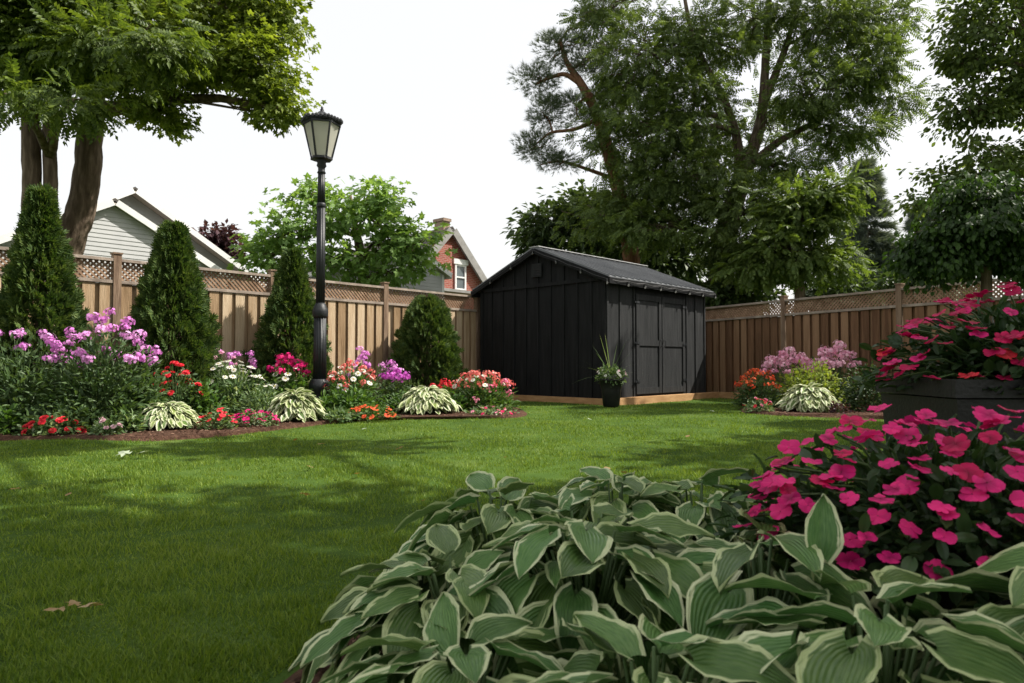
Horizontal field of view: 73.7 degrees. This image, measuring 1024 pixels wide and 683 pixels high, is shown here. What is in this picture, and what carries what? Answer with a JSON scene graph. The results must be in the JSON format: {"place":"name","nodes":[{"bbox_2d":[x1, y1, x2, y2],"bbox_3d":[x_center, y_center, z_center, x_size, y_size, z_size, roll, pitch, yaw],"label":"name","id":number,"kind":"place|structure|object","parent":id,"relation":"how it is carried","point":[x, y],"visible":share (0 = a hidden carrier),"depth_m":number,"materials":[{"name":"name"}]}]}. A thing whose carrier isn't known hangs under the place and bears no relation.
{"place":"outdoors","nodes":[
{"label":"outdoors","id":0,"kind":"place"},
{"bbox_2d":[0,187,266,291],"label":"grey house","id":1,"kind":"structure","parent":0,"point":[127,222],"depth_m":17.52,"materials":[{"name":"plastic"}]},
{"bbox_2d":[308,249,452,306],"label":"clapboard garage","id":2,"kind":"structure","parent":0,"point":[433,283],"depth_m":22.69,"materials":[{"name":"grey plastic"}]},
{"bbox_2d":[364,217,486,308],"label":"brick house","id":3,"kind":"structure","parent":0,"point":[468,275],"depth_m":30.42,"materials":[{"name":"brown brick"}]},
{"bbox_2d":[453,258,467,289],"bbox_3d":[-2.303,-2.981,30.564,0.106,1.380,0.880,-2,-2,42],"label":"window","id":4,"kind":"structure","parent":3,"relation":"in","point":[460,265],"depth_m":30.56,"materials":[{"name":"white glass"}]},
{"bbox_2d":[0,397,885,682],"bbox_3d":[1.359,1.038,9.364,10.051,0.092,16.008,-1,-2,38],"label":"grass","id":5,"kind":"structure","parent":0,"point":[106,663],"depth_m":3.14,"materials":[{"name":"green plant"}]},
{"bbox_2d":[44,600,102,610],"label":"fallen leaf","id":6,"kind":"object","parent":5,"relation":"on","point":[71,602],"visible":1,"depth_m":1.96,"materials":[{"name":"brown plant"}]},
{"bbox_2d":[0,396,886,682],"bbox_3d":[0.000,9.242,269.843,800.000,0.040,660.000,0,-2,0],"label":"lawn","id":7,"kind":"structure","parent":0,"point":[352,552],"depth_m":4.03,"materials":[{"name":"green plant"}]},
{"bbox_2d":[0,0,217,209],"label":"ash tree","id":8,"kind":"object","parent":7,"relation":"on","point":[55,54],"visible":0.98,"depth_m":10.09,"materials":[{"name":"green plant"}]},
{"bbox_2d":[118,450,147,456],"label":"fallen leaf","id":9,"kind":"object","parent":7,"relation":"on","point":[121,453],"visible":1,"depth_m":5.42,"materials":[{"name":"white plant"}]},
{"bbox_2d":[60,0,327,276],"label":"maple tree","id":10,"kind":"object","parent":7,"relation":"on","point":[248,34],"visible":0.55,"depth_m":12.20,"materials":[{"name":"green plant"}]},
{"bbox_2d":[191,218,249,263],"bbox_3d":[-11.902,-1.607,28.162,3.036,6.685,2.613,1,-2,-29],"label":"purple leaf tree","id":11,"kind":"object","parent":7,"relation":"on","point":[219,238],"visible":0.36,"depth_m":27.72,"materials":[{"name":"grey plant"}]},
{"bbox_2d":[0,246,479,399],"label":"board fence","id":12,"kind":"object","parent":7,"relation":"on","point":[371,325],"visible":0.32,"depth_m":11.22,"materials":[{"name":"brown wood"}]},
{"bbox_2d":[0,400,526,440],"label":"mulch bed","id":13,"kind":"object","parent":7,"relation":"on","point":[159,436],"visible":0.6,"depth_m":7.28,"materials":[{"name":"brown soil"}]},
{"bbox_2d":[0,403,24,434],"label":"groundcover plant","id":14,"kind":"object","parent":13,"relation":"on","point":[7,421],"visible":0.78,"depth_m":6.94,"materials":[{"name":"green plant"}]},
{"bbox_2d":[13,412,85,435],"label":"impatiens","id":15,"kind":"object","parent":13,"relation":"on","point":[42,421],"visible":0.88,"depth_m":6.82,"materials":[{"name":"red plant"}]},
{"bbox_2d":[0,328,102,433],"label":"phlox","id":16,"kind":"object","parent":13,"relation":"on","point":[18,395],"visible":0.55,"depth_m":7.38,"materials":[{"name":"green plant"}]},
{"bbox_2d":[0,182,107,422],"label":"cedar shrub","id":17,"kind":"object","parent":13,"relation":"on","point":[41,247],"visible":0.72,"depth_m":8.03,"materials":[{"name":"green plant"}]},
{"bbox_2d":[11,399,113,434],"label":"filler plant","id":18,"kind":"object","parent":13,"relation":"on","point":[83,412],"visible":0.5,"depth_m":7.04,"materials":[{"name":"red plant"}]},
{"bbox_2d":[18,307,170,432],"bbox_3d":[-4.542,0.323,7.611,1.605,1.414,1.387,0,-2,0],"label":"phlox","id":19,"kind":"object","parent":13,"relation":"on","point":[97,378],"visible":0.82,"depth_m":7.44,"materials":[{"name":"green plant"}]},
{"bbox_2d":[88,415,125,435],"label":"impatiens","id":20,"kind":"object","parent":13,"relation":"on","point":[108,426],"visible":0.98,"depth_m":6.88,"materials":[{"name":"green plant"}]},
{"bbox_2d":[105,404,149,432],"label":"filler plant","id":21,"kind":"object","parent":13,"relation":"on","point":[132,422],"visible":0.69,"depth_m":7.13,"materials":[{"name":"green plant"}]},
{"bbox_2d":[108,381,167,417],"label":"filler plant","id":22,"kind":"object","parent":13,"relation":"on","point":[146,402],"visible":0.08,"depth_m":7.81,"materials":[{"name":"green plant"}]},
{"bbox_2d":[134,361,170,413],"bbox_3d":[-4.112,0.607,7.870,0.478,0.838,0.399,0,-2,0],"label":"phlox","id":23,"kind":"object","parent":13,"relation":"on","point":[156,385],"visible":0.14,"depth_m":7.88,"materials":[{"name":"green plant"}]},
{"bbox_2d":[108,218,227,410],"bbox_3d":[-4.577,-0.288,9.262,1.596,2.757,1.515,0,-2,0],"label":"cedar shrub","id":24,"kind":"object","parent":13,"relation":"on","point":[173,276],"visible":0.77,"depth_m":8.99,"materials":[{"name":"green plant"}]},
{"bbox_2d":[140,401,201,430],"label":"hosta","id":25,"kind":"object","parent":13,"relation":"on","point":[180,415],"visible":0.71,"depth_m":7.40,"materials":[{"name":"green plant"}]},
{"bbox_2d":[150,361,210,418],"bbox_3d":[-4.175,0.642,8.368,0.911,0.818,0.728,0,-2,0],"label":"begonia","id":26,"kind":"object","parent":13,"relation":"on","point":[172,395],"visible":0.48,"depth_m":8.37,"materials":[{"name":"red plant"}]},
{"bbox_2d":[178,377,230,419],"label":"filler plant","id":27,"kind":"object","parent":13,"relation":"on","point":[205,397],"visible":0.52,"depth_m":8.51,"materials":[{"name":"green plant"}]},
{"bbox_2d":[188,405,239,429],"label":"impatiens","id":28,"kind":"object","parent":13,"relation":"on","point":[220,418],"visible":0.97,"depth_m":7.42,"materials":[{"name":"red plant"}]},
{"bbox_2d":[216,348,256,410],"bbox_3d":[-4.077,0.602,9.879,1.053,1.009,0.821,0,-2,0],"label":"phlox","id":29,"kind":"object","parent":13,"relation":"on","point":[253,360],"visible":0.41,"depth_m":9.92,"materials":[{"name":"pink plant"}]},
{"bbox_2d":[205,350,268,415],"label":"daisy plant","id":30,"kind":"object","parent":13,"relation":"on","point":[231,390],"visible":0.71,"depth_m":9.16,"materials":[{"name":"green leaves"},{"name":"white petal"}]},
{"bbox_2d":[224,407,281,426],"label":"impatiens","id":31,"kind":"object","parent":13,"relation":"on","point":[252,418],"visible":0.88,"depth_m":7.81,"materials":[{"name":"plant"}]},
{"bbox_2d":[228,382,282,415],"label":"daisy plant","id":32,"kind":"object","parent":13,"relation":"on","point":[258,398],"visible":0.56,"depth_m":8.81,"materials":[{"name":"green plant"}]},
{"bbox_2d":[229,365,282,413],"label":"filler plant","id":33,"kind":"object","parent":13,"relation":"on","point":[260,380],"visible":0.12,"depth_m":9.42,"materials":[{"name":"green plant"}]},
{"bbox_2d":[237,245,336,395],"bbox_3d":[-3.486,-0.193,10.832,1.720,2.666,1.610,0,-2,0],"label":"cedar shrub","id":34,"kind":"object","parent":13,"relation":"on","point":[290,302],"visible":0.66,"depth_m":10.55,"materials":[{"name":"green plant"}]},
{"bbox_2d":[264,352,312,396],"bbox_3d":[-3.308,0.635,9.866,0.984,0.958,0.794,0,-2,0],"label":"phlox","id":35,"kind":"object","parent":13,"relation":"on","point":[282,385],"visible":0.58,"depth_m":9.83,"materials":[{"name":"pink plant"}]},
{"bbox_2d":[264,387,326,422],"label":"hosta","id":36,"kind":"object","parent":13,"relation":"on","point":[292,405],"visible":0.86,"depth_m":8.39,"materials":[{"name":"green plant"}]},
{"bbox_2d":[300,106,342,399],"bbox_3d":[-2.814,-1.188,10.042,0.620,4.605,0.570,0,-2,0],"label":"lamp post","id":37,"kind":"object","parent":13,"relation":"on","point":[321,129],"visible":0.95,"depth_m":9.97,"materials":[{"name":"black metal"}]},
{"bbox_2d":[313,389,343,417],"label":"filler plant","id":38,"kind":"object","parent":13,"relation":"on","point":[325,407],"visible":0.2,"depth_m":9.15,"materials":[{"name":"green plant"}]},
{"bbox_2d":[318,403,365,423],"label":"filler plant","id":39,"kind":"object","parent":13,"relation":"on","point":[339,414],"visible":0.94,"depth_m":8.64,"materials":[{"name":"green plant"}]},
{"bbox_2d":[322,385,380,416],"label":"leafy plant","id":40,"kind":"object","parent":13,"relation":"on","point":[354,397],"visible":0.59,"depth_m":9.19,"materials":[{"name":"green plant"}]},
{"bbox_2d":[324,358,389,411],"bbox_3d":[-2.358,0.674,9.986,1.113,0.857,0.865,0,-2,0],"label":"zinnia","id":41,"kind":"object","parent":13,"relation":"on","point":[358,380],"visible":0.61,"depth_m":9.91,"materials":[{"name":"green plant"}]},
{"bbox_2d":[348,402,400,421],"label":"impatiens","id":42,"kind":"object","parent":13,"relation":"on","point":[375,408],"visible":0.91,"depth_m":8.77,"materials":[{"name":"orange plant"}]},
{"bbox_2d":[346,346,405,400],"bbox_3d":[-2.234,0.599,11.202,1.332,1.049,1.067,0,-2,0],"label":"phlox","id":43,"kind":"object","parent":13,"relation":"on","point":[361,355],"visible":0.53,"depth_m":11.18,"materials":[{"name":"purple plant"}]},
{"bbox_2d":[374,368,412,409],"bbox_3d":[-1.767,0.758,10.355,0.847,0.724,0.663,0,-2,0],"label":"phlox","id":44,"kind":"object","parent":13,"relation":"on","point":[393,375],"visible":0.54,"depth_m":10.34,"materials":[{"name":"purple plant"}]},
{"bbox_2d":[377,389,409,413],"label":"filler plant","id":45,"kind":"object","parent":13,"relation":"on","point":[395,399],"visible":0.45,"depth_m":9.79,"materials":[{"name":"green plant"}]},
{"bbox_2d":[391,385,461,414],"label":"hosta","id":46,"kind":"object","parent":13,"relation":"on","point":[417,400],"visible":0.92,"depth_m":9.61,"materials":[{"name":"green plant"}]},
{"bbox_2d":[385,292,469,397],"bbox_3d":[-1.576,0.128,12.770,1.610,2.146,1.610,0,-2,0],"label":"cedar shrub","id":47,"kind":"object","parent":13,"relation":"on","point":[426,322],"visible":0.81,"depth_m":12.44,"materials":[{"name":"green plant"}]},
{"bbox_2d":[430,378,452,394],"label":"geranium","id":48,"kind":"object","parent":13,"relation":"on","point":[444,384],"visible":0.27,"depth_m":10.57,"materials":[{"name":"red plant"}]},
{"bbox_2d":[1,403,882,682],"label":"mulch chips","id":49,"kind":"object","parent":13,"relation":"on","point":[355,640],"visible":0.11,"depth_m":7.61,"materials":[{"name":"brown wood"}]},
{"bbox_2d":[435,389,473,411],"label":"filler plant","id":50,"kind":"object","parent":13,"relation":"on","point":[458,400],"visible":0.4,"depth_m":10.23,"materials":[{"name":"green plant"}]},
{"bbox_2d":[448,369,522,410],"bbox_3d":[-0.514,0.780,10.510,1.317,0.733,1.103,0,-2,-15],"label":"coral flower mound","id":51,"kind":"object","parent":13,"relation":"on","point":[484,392],"visible":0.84,"depth_m":10.42,"materials":[{"name":"red plant"}]},
{"bbox_2d":[463,404,519,414],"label":"impatiens","id":52,"kind":"object","parent":13,"relation":"on","point":[489,411],"visible":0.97,"depth_m":9.62,"materials":[{"name":"plant"}]},
{"bbox_2d":[282,630,382,682],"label":"mulch bed","id":53,"kind":"object","parent":7,"relation":"on","point":[296,676],"visible":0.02,"depth_m":1.60,"materials":[{"name":"brown wood"}]},
{"bbox_2d":[288,523,552,682],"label":"hosta","id":54,"kind":"object","parent":53,"relation":"on","point":[382,604],"visible":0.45,"depth_m":1.38,"materials":[{"name":"green plant"}]},
{"bbox_2d":[319,591,616,682],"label":"hosta","id":55,"kind":"object","parent":53,"relation":"on","point":[536,652],"visible":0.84,"depth_m":1.18,"materials":[{"name":"green plant"}]},
{"bbox_2d":[379,471,597,648],"bbox_3d":[-0.038,0.594,1.844,0.662,0.455,0.715,0,-2,0],"label":"hosta","id":56,"kind":"object","parent":53,"relation":"on","point":[471,525],"visible":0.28,"depth_m":1.80,"materials":[{"name":"green plant"}]},
{"bbox_2d":[435,493,714,682],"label":"hosta","id":57,"kind":"object","parent":53,"relation":"on","point":[650,586],"visible":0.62,"depth_m":1.34,"materials":[{"name":"green plant"}]},
{"bbox_2d":[527,466,680,619],"bbox_3d":[0.289,0.615,1.972,0.656,0.478,0.704,0,-2,12],"label":"hosta","id":58,"kind":"object","parent":53,"relation":"on","point":[632,486],"visible":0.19,"depth_m":1.88,"materials":[{"name":"green plant"}]},
{"bbox_2d":[496,611,796,682],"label":"hosta","id":59,"kind":"object","parent":53,"relation":"on","point":[727,661],"visible":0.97,"depth_m":1.02,"materials":[{"name":"green plant"}]},
{"bbox_2d":[622,467,784,599],"bbox_3d":[0.524,0.582,1.893,0.572,0.480,0.596,1,-2,-18],"label":"hosta","id":60,"kind":"object","parent":53,"relation":"on","point":[687,511],"visible":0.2,"depth_m":1.83,"materials":[{"name":"green plant"}]},
{"bbox_2d":[620,493,905,680],"bbox_3d":[0.516,0.571,1.376,0.640,0.546,0.713,0,-2,0],"label":"hosta","id":61,"kind":"object","parent":53,"relation":"on","point":[818,545],"visible":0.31,"depth_m":1.28,"materials":[{"name":"green plant"}]},
{"bbox_2d":[679,565,1023,682],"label":"hosta","id":62,"kind":"object","parent":53,"relation":"on","point":[974,647],"visible":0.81,"depth_m":1.02,"materials":[{"name":"green plant"}]},
{"bbox_2d":[773,518,1023,652],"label":"planter box","id":63,"kind":"object","parent":53,"relation":"on","point":[946,603],"visible":0.02,"depth_m":1.36,"materials":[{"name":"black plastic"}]},
{"bbox_2d":[696,403,1023,610],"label":"impatiens","id":64,"kind":"object","parent":63,"relation":"in","point":[971,501],"visible":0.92,"depth_m":1.38,"materials":[{"name":"pink plant"}]},
{"bbox_2d":[876,377,1023,491],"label":"planter box","id":65,"kind":"object","parent":53,"relation":"on","point":[964,395],"visible":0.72,"depth_m":2.07,"materials":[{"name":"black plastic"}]},
{"bbox_2d":[846,282,1023,398],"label":"impatiens","id":66,"kind":"object","parent":65,"relation":"in","point":[984,348],"visible":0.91,"depth_m":2.24,"materials":[{"name":"green plant"}]},
{"bbox_2d":[912,542,1023,682],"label":"hosta","id":67,"kind":"object","parent":53,"relation":"on","point":[984,576],"visible":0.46,"depth_m":1.14,"materials":[{"name":"green plant"}]},
{"bbox_2d":[226,172,457,299],"bbox_3d":[-4.918,-1.796,19.979,6.676,6.547,3.276,0,-2,0],"label":"leafy tree","id":68,"kind":"object","parent":7,"relation":"on","point":[400,246],"visible":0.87,"depth_m":19.72,"materials":[{"name":"green plant"}]},
{"bbox_2d":[506,2,639,263],"bbox_3d":[2.194,-5.130,23.330,4.902,13.452,2.688,0,-2,0],"label":"pine tree","id":69,"kind":"object","parent":7,"relation":"on","point":[554,102],"visible":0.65,"depth_m":23.14,"materials":[{"name":"green plant"}]},
{"bbox_2d":[470,246,718,404],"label":"garden shed","id":70,"kind":"structure","parent":7,"relation":"on","point":[546,323],"depth_m":13.34,"materials":[{"name":"black wood"}]},
{"bbox_2d":[471,250,715,298],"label":"string lights","id":71,"kind":"object","parent":70,"relation":"hanging from","point":[580,272],"visible":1,"depth_m":13.25,"materials":[{"name":"grey"}]},
{"bbox_2d":[635,294,662,393],"bbox_3d":[2.639,0.053,13.159,0.083,1.900,0.920,-2,-3,44],"label":"door","id":72,"kind":"structure","parent":70,"relation":"in","point":[648,310],"depth_m":13.18,"materials":[{"name":"grey wood"}]},
{"bbox_2d":[661,297,686,392],"bbox_3d":[3.304,0.075,13.837,0.083,1.900,0.920,-2,-3,44],"label":"door","id":73,"kind":"structure","parent":70,"relation":"in","point":[674,379],"depth_m":13.84,"materials":[{"name":"grey wood"}]},
{"bbox_2d":[499,179,708,283],"bbox_3d":[3.693,-2.302,25.652,8.317,7.915,4.188,-1,-2,16],"label":"broadleaf tree","id":74,"kind":"object","parent":7,"relation":"on","point":[539,232],"visible":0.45,"depth_m":25.20,"materials":[{"name":"green plant"}]},
{"bbox_2d":[588,336,626,407],"bbox_3d":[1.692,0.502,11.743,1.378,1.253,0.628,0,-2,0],"label":"potted plant","id":75,"kind":"object","parent":7,"relation":"on","point":[611,390],"visible":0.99,"depth_m":11.60,"materials":[{"name":"green plant"}]},
{"bbox_2d":[719,392,749,398],"bbox_3d":[4.752,1.159,14.600,0.100,0.130,0.753,1,-2,-29],"label":"timber edging","id":76,"kind":"object","parent":7,"relation":"on","point":[728,395],"visible":0.43,"depth_m":14.68,"materials":[{"name":"brown wood"}]},
{"bbox_2d":[686,255,787,321],"bbox_3d":[6.799,-0.679,21.034,3.197,4.381,3.181,-1,-2,25],"label":"shrub","id":77,"kind":"object","parent":7,"relation":"on","point":[725,296],"visible":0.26,"depth_m":20.34,"materials":[{"name":"green plant"}]},
{"bbox_2d":[540,0,950,280],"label":"walnut tree","id":78,"kind":"object","parent":7,"relation":"on","point":[701,185],"visible":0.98,"depth_m":20.68,"materials":[{"name":"green plant"}]},
{"bbox_2d":[706,158,887,312],"bbox_3d":[7.880,-1.706,19.081,4.624,6.311,3.346,0,-2,0],"label":"walnut sapling","id":79,"kind":"object","parent":7,"relation":"on","point":[796,255],"visible":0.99,"depth_m":18.62,"materials":[{"name":"green plant"}]},
{"bbox_2d":[740,404,883,419],"bbox_3d":[5.461,1.075,10.317,3.742,0.060,4.898,1,-2,-28],"label":"mulch bed","id":80,"kind":"object","parent":7,"relation":"on","point":[836,415],"visible":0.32,"depth_m":9.73,"materials":[{"name":"brown wood"}]},
{"bbox_2d":[730,368,783,407],"bbox_3d":[4.043,0.781,11.135,0.854,0.705,0.862,2,-2,-44],"label":"marigold","id":81,"kind":"object","parent":80,"relation":"on","point":[762,388],"visible":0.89,"depth_m":11.10,"materials":[{"name":"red plant"}]},
{"bbox_2d":[739,397,775,411],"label":"impatiens","id":82,"kind":"object","parent":80,"relation":"on","point":[762,403],"visible":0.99,"depth_m":10.15,"materials":[{"name":"green plant"}]},
{"bbox_2d":[759,346,814,400],"bbox_3d":[4.845,0.622,12.034,1.202,1.070,1.024,0,-2,0],"label":"phlox","id":83,"kind":"object","parent":80,"relation":"on","point":[782,362],"visible":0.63,"depth_m":11.89,"materials":[{"name":"pink plant"}]},
{"bbox_2d":[775,382,844,412],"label":"hosta","id":84,"kind":"object","parent":80,"relation":"on","point":[806,398],"visible":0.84,"depth_m":10.06,"materials":[{"name":"green plant"}]},
{"bbox_2d":[771,358,862,407],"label":"lime shrub","id":85,"kind":"object","parent":80,"relation":"on","point":[804,381],"visible":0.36,"depth_m":11.03,"materials":[{"name":"green plant"}]},
{"bbox_2d":[807,340,863,404],"bbox_3d":[5.617,0.556,11.954,1.282,1.183,0.986,0,-2,0],"label":"phlox","id":86,"kind":"object","parent":80,"relation":"on","point":[832,362],"visible":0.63,"depth_m":11.90,"materials":[{"name":"pink plant"}]},
{"bbox_2d":[827,400,854,413],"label":"groundcover plant","id":87,"kind":"object","parent":80,"relation":"on","point":[837,409],"visible":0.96,"depth_m":9.83,"materials":[{"name":"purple plant"}]},
{"bbox_2d":[832,360,889,411],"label":"box shrub","id":88,"kind":"object","parent":80,"relation":"on","point":[853,396],"visible":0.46,"depth_m":10.33,"materials":[{"name":"green plant"}]},
{"bbox_2d":[881,166,1023,322],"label":"weeping tree","id":89,"kind":"object","parent":80,"relation":"on","point":[971,231],"visible":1,"depth_m":8.43,"materials":[{"name":"green plant"}]},
{"bbox_2d":[787,258,891,312],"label":"shrub","id":90,"kind":"object","parent":7,"relation":"on","point":[861,287],"visible":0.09,"depth_m":21.50,"materials":[{"name":"green plant"}]},
{"bbox_2d":[705,278,1023,401],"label":"board fence","id":91,"kind":"object","parent":7,"relation":"on","point":[736,347],"visible":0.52,"depth_m":13.46,"materials":[{"name":"brown wood"}]},
{"bbox_2d":[830,151,901,295],"bbox_3d":[17.917,-3.459,34.113,7.101,12.405,7.146,0,-2,0],"label":"spruce tree","id":92,"kind":"object","parent":7,"relation":"on","point":[873,238],"visible":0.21,"depth_m":33.55,"materials":[{"name":"green plant"}]},
{"bbox_2d":[893,199,932,267],"bbox_3d":[19.225,-2.233,32.047,5.595,9.464,6.334,0,-2,0],"label":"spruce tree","id":93,"kind":"object","parent":7,"relation":"on","point":[908,221],"visible":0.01,"depth_m":32.24,"materials":[{"name":"green plant"}]},
{"bbox_2d":[867,271,980,308],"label":"shrub","id":94,"kind":"object","parent":7,"relation":"on","point":[880,284],"visible":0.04,"depth_m":16.85,"materials":[{"name":"green plant"}]},
{"bbox_2d":[877,0,1023,222],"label":"shade tree","id":95,"kind":"object","parent":7,"relation":"on","point":[959,65],"visible":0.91,"depth_m":12.98,"materials":[{"name":"green plant"}]},
{"bbox_2d":[0,0,1023,314],"label":"sky","id":96,"kind":"structure","parent":0,"point":[421,93],"materials":[{"name":"white"}]}
]}

